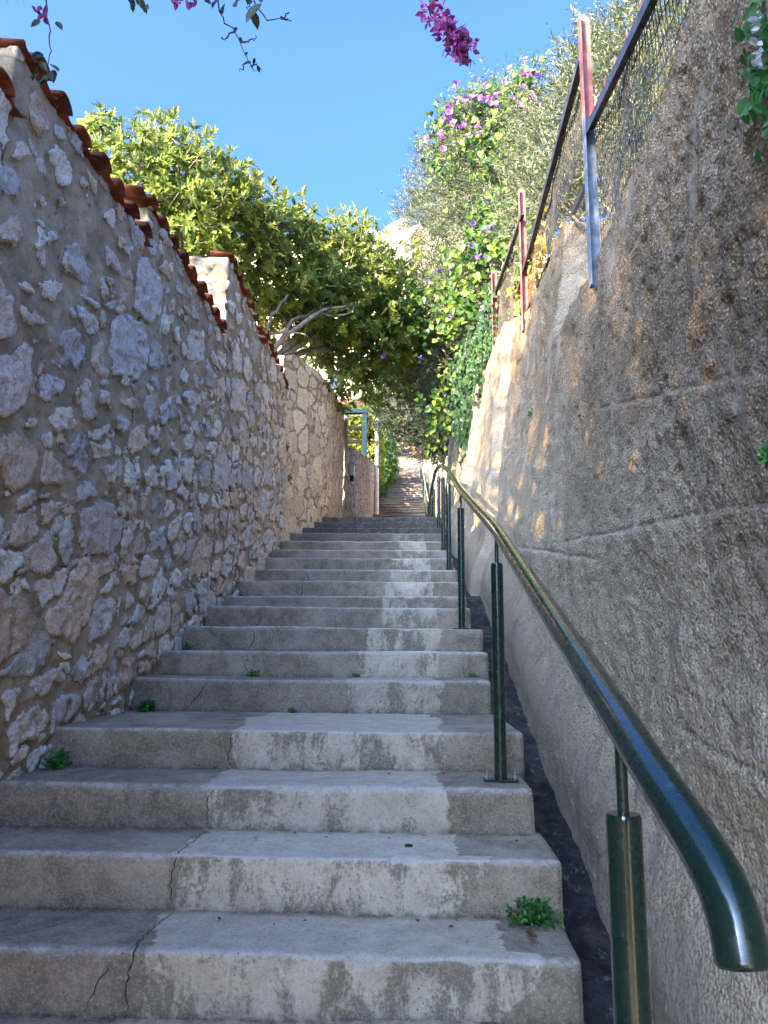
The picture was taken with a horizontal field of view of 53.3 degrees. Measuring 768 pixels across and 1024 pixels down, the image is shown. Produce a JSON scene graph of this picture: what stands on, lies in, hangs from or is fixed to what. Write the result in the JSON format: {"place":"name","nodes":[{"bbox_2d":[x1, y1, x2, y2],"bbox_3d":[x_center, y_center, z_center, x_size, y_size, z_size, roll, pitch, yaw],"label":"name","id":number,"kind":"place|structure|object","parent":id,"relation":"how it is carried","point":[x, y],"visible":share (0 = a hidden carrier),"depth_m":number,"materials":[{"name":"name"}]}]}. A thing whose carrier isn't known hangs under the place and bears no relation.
{"place":"outdoors","nodes":[
{"label":"outdoors","id":0,"kind":"place"},
{"bbox_2d":[128,0,148,13],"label":"bougainvillea spray","id":1,"kind":"object","parent":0,"point":[142,5],"visible":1,"depth_m":2.00,"materials":[{"name":"green plant"}]},
{"bbox_2d":[171,0,291,72],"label":"bougainvillea spray","id":2,"kind":"object","parent":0,"point":[251,13],"visible":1,"depth_m":1.72,"materials":[{"name":"green plant"}]},
{"bbox_2d":[0,0,691,236],"label":"sky","id":3,"kind":"structure","parent":0,"point":[336,100],"materials":[{"name":"blue"}]},
{"bbox_2d":[244,235,535,436],"bbox_3d":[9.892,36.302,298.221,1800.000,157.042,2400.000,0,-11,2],"label":"ground","id":4,"kind":"structure","parent":0,"point":[278,336],"depth_m":120.29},
{"bbox_2d":[0,37,288,779],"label":"stone wall","id":5,"kind":"structure","parent":4,"relation":"on","point":[144,384],"depth_m":3.64,"materials":[{"name":"stone"}]},
{"bbox_2d":[75,101,301,300],"bbox_3d":[-2.348,-2.538,9.220,3.135,5.132,2.338,10,-14,-41],"label":"fig tree","id":6,"kind":"object","parent":4,"relation":"on","point":[201,205],"visible":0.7,"depth_m":9.10,"materials":[{"name":"green plant"}]},
{"bbox_2d":[0,517,585,1023],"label":"staircase","id":7,"kind":"structure","parent":4,"relation":"on","point":[142,935],"depth_m":2.61,"materials":[{"name":"concrete"}]},
{"bbox_2d":[40,747,72,769],"bbox_3d":[-1.278,0.970,2.988,0.101,0.092,0.139,0,-11,2],"label":"weed","id":8,"kind":"object","parent":7,"relation":"on","point":[60,762],"visible":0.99,"depth_m":2.97,"materials":[{"name":"green plant"}]},
{"bbox_2d":[136,698,156,711],"bbox_3d":[-1.219,0.997,3.941,0.106,0.080,0.150,0,-11,2],"label":"weed","id":9,"kind":"object","parent":7,"relation":"on","point":[147,705],"visible":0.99,"depth_m":3.92,"materials":[{"name":"green plant"}]},
{"bbox_2d":[183,641,191,649],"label":"weed","id":10,"kind":"object","parent":7,"relation":"on","point":[186,646],"visible":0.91,"depth_m":4.83,"materials":[{"name":"green plant"}]},
{"bbox_2d":[246,668,259,676],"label":"weed","id":11,"kind":"object","parent":7,"relation":"on","point":[253,674],"visible":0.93,"depth_m":4.38,"materials":[{"name":"green plant"}]},
{"bbox_2d":[1,649,558,1023],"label":"fallen needles","id":12,"kind":"object","parent":7,"relation":"on","point":[271,837],"depth_m":2.23,"materials":[{"name":"brown plant"}]},
{"bbox_2d":[287,706,296,712],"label":"weed","id":13,"kind":"object","parent":7,"relation":"on","point":[293,710],"visible":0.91,"depth_m":3.95,"materials":[{"name":"green plant"}]},
{"bbox_2d":[342,416,348,516],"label":"gate pier","id":14,"kind":"structure","parent":7,"relation":"on","point":[345,473],"depth_m":13.47,"materials":[{"name":"stone"}]},
{"bbox_2d":[506,895,564,929],"bbox_3d":[0.434,1.157,2.208,0.162,0.082,0.133,0,-11,2],"label":"weed","id":15,"kind":"object","parent":7,"relation":"on","point":[530,917],"visible":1,"depth_m":2.20,"materials":[{"name":"green plant"}]},
{"bbox_2d":[427,464,767,1023],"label":"handrail","id":16,"kind":"object","parent":7,"relation":"on","point":[726,896],"visible":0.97,"depth_m":0.97,"materials":[{"name":"green metal"}]},
{"bbox_2d":[278,355,343,540],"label":"tan stone wall","id":17,"kind":"structure","parent":4,"relation":"on","point":[314,436],"depth_m":9.97,"materials":[{"name":"beige stone"}]},
{"bbox_2d":[234,185,446,418],"bbox_3d":[-0.606,-2.383,11.462,2.228,4.920,4.516,-7,-13,36],"label":"fig tree","id":18,"kind":"object","parent":4,"relation":"on","point":[327,303],"visible":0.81,"depth_m":11.04,"materials":[{"name":"green plant"}]},
{"bbox_2d":[313,312,374,398],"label":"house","id":19,"kind":"structure","parent":4,"relation":"on","point":[324,376],"depth_m":58.91,"materials":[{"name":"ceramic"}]},
{"bbox_2d":[328,371,339,388],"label":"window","id":20,"kind":"structure","parent":19,"relation":"in","point":[335,379],"depth_m":58.86,"materials":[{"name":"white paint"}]},
{"bbox_2d":[337,399,364,434],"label":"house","id":21,"kind":"structure","parent":4,"relation":"on","point":[348,407],"depth_m":39.96,"materials":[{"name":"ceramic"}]},
{"bbox_2d":[344,409,373,460],"bbox_3d":[-0.999,-1.430,21.607,1.450,2.070,3.120,0,-11,2],"label":"pergola","id":22,"kind":"object","parent":4,"relation":"on","point":[365,436],"visible":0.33,"depth_m":20.20,"materials":[{"name":"blue paint"}]},
{"bbox_2d":[344,403,385,485],"bbox_3d":[-0.853,-1.560,21.375,1.833,2.446,2.360,0,-11,2],"label":"grape vine","id":23,"kind":"object","parent":22,"relation":"on","point":[356,421],"visible":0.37,"depth_m":20.82,"materials":[{"name":"yellow plant"}]},
{"bbox_2d":[347,446,374,516],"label":"purple grey wall","id":24,"kind":"structure","parent":4,"relation":"on","point":[360,490],"depth_m":16.57,"materials":[{"name":"stone"}]},
{"bbox_2d":[350,465,354,480],"bbox_3d":[-0.604,-0.735,14.418,0.105,0.290,0.150,0,-11,2],"label":"letter box","id":25,"kind":"object","parent":24,"relation":"attached to","point":[352,469],"visible":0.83,"depth_m":14.36,"materials":[{"name":"paint"}]},
{"bbox_2d":[338,386,383,434],"bbox_3d":[-0.089,-5.306,43.063,3.937,5.645,11.736,-2,-11,12],"label":"bush","id":26,"kind":"object","parent":4,"relation":"on","point":[343,402],"visible":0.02,"depth_m":38.59,"materials":[{"name":"green plant"}]},
{"bbox_2d":[348,398,400,500],"bbox_3d":[-0.235,-0.503,28.592,1.821,6.205,12.216,0,-11,2],"label":"creeper hedge","id":27,"kind":"object","parent":4,"relation":"on","point":[391,469],"visible":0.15,"depth_m":25.54,"materials":[{"name":"green plant"}]},
{"bbox_2d":[374,414,378,513],"bbox_3d":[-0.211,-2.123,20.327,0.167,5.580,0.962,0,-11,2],"label":"post","id":28,"kind":"object","parent":4,"relation":"on","point":[376,504],"visible":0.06,"depth_m":20.50,"materials":[{"name":"white paint"}]},
{"bbox_2d":[237,219,553,345],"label":"rock outcrops","id":29,"kind":"object","parent":4,"relation":"on","point":[389,228],"depth_m":150.31,"materials":[{"name":"stone"}]},
{"bbox_2d":[372,441,426,516],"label":"staircase","id":30,"kind":"structure","parent":4,"relation":"on","point":[405,494],"depth_m":24.19,"materials":[{"name":"stone"}]},
{"bbox_2d":[418,452,428,516],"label":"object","id":31,"kind":"object","parent":30,"relation":"on","point":[425,494],"visible":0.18,"depth_m":21.62,"materials":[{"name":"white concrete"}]},
{"bbox_2d":[360,354,457,474],"bbox_3d":[0.911,-2.033,17.671,2.962,4.127,3.803,0,-11,2],"label":"olive tree","id":32,"kind":"object","parent":4,"relation":"on","point":[405,434],"visible":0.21,"depth_m":16.91,"materials":[{"name":"green plant"}]},
{"bbox_2d":[423,455,447,516],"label":"garden wall","id":33,"kind":"structure","parent":4,"relation":"on","point":[429,474],"depth_m":24.02,"materials":[{"name":"paint"}]},
{"bbox_2d":[385,264,490,440],"bbox_3d":[1.042,-2.778,13.451,2.391,3.700,3.863,4,-11,-20],"label":"olive tree","id":34,"kind":"object","parent":4,"relation":"on","point":[436,360],"visible":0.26,"depth_m":12.83,"materials":[{"name":"green plant"}]},
{"bbox_2d":[371,240,551,330],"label":"hillside scrub","id":35,"kind":"object","parent":4,"relation":"on","point":[408,257],"visible":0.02,"depth_m":130.99,"materials":[{"name":"green plant"}]},
{"bbox_2d":[381,55,567,354],"bbox_3d":[1.396,-3.553,11.509,2.428,6.053,4.430,4,-11,-17],"label":"olive tree","id":36,"kind":"object","parent":4,"relation":"on","point":[449,234],"visible":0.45,"depth_m":11.19,"materials":[{"name":"green plant"}]},
{"bbox_2d":[339,48,550,458],"bbox_3d":[0.977,-3.709,11.002,1.640,5.591,3.882,9,-13,-38],"label":"morning glory","id":37,"kind":"object","parent":36,"relation":"on","point":[487,254],"visible":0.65,"depth_m":10.79,"materials":[{"name":"green plant"}]},
{"bbox_2d":[445,535,613,1023],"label":"gutter","id":38,"kind":"object","parent":4,"relation":"on","point":[585,930],"visible":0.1,"depth_m":2.77,"materials":[{"name":"grey concrete"}]},
{"bbox_2d":[0,596,611,979],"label":"leaf litter","id":39,"kind":"object","parent":38,"relation":"on","point":[219,918],"visible":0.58,"depth_m":2.63,"materials":[{"name":"brown plant"}]},
{"bbox_2d":[479,0,691,282],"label":"olive tree","id":40,"kind":"object","parent":4,"relation":"on","point":[602,56],"visible":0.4,"depth_m":7.68,"materials":[{"name":"green plant"}]},
{"bbox_2d":[445,0,767,1023],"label":"concrete wall","id":41,"kind":"structure","parent":4,"relation":"on","point":[615,484],"depth_m":2.54,"materials":[{"name":"beige concrete"}]},
{"bbox_2d":[443,249,514,468],"bbox_3d":[1.153,-1.783,9.530,0.648,2.628,2.602,2,-11,-8],"label":"ivy","id":42,"kind":"object","parent":41,"relation":"attached to","point":[467,383],"visible":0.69,"depth_m":9.45,"materials":[{"name":"green plant"}]},
{"bbox_2d":[491,0,693,349],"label":"wire fence","id":43,"kind":"object","parent":41,"relation":"on","point":[590,113],"visible":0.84,"depth_m":4.23,"materials":[{"name":"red metal"}]},
{"bbox_2d":[505,206,561,326],"bbox_3d":[1.363,-2.040,6.995,0.277,0.965,1.522,1,-11,-5],"label":"creeper","id":44,"kind":"object","parent":43,"relation":"attached to","point":[516,307],"visible":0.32,"depth_m":7.02,"materials":[{"name":"yellow plant"}]},
{"bbox_2d":[724,0,767,165],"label":"flowering shrub","id":45,"kind":"object","parent":41,"relation":"on","point":[756,25],"visible":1,"depth_m":1.72,"materials":[{"name":"green plant"}]},
{"bbox_2d":[755,440,767,469],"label":"weed","id":46,"kind":"object","parent":41,"relation":"attached to","point":[763,458],"visible":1,"depth_m":1.52,"materials":[{"name":"green plant"}]},
{"bbox_2d":[415,0,479,67],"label":"bougainvillea spray","id":47,"kind":"object","parent":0,"point":[460,40],"visible":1,"depth_m":2.28,"materials":[{"name":"purple plant"}]},
{"bbox_3d":[-3.898,-2.525,-1.167,6.173,9.300,12.166,0,-11,2],"label":"pine tree","id":48,"kind":"object","parent":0,"visible":0},
{"bbox_2d":[30,0,62,84],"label":"bougainvillea spray","id":49,"kind":"object","parent":48,"relation":"hanging from","point":[52,75],"visible":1,"depth_m":1.85,"materials":[{"name":"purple plant"}]}
]}

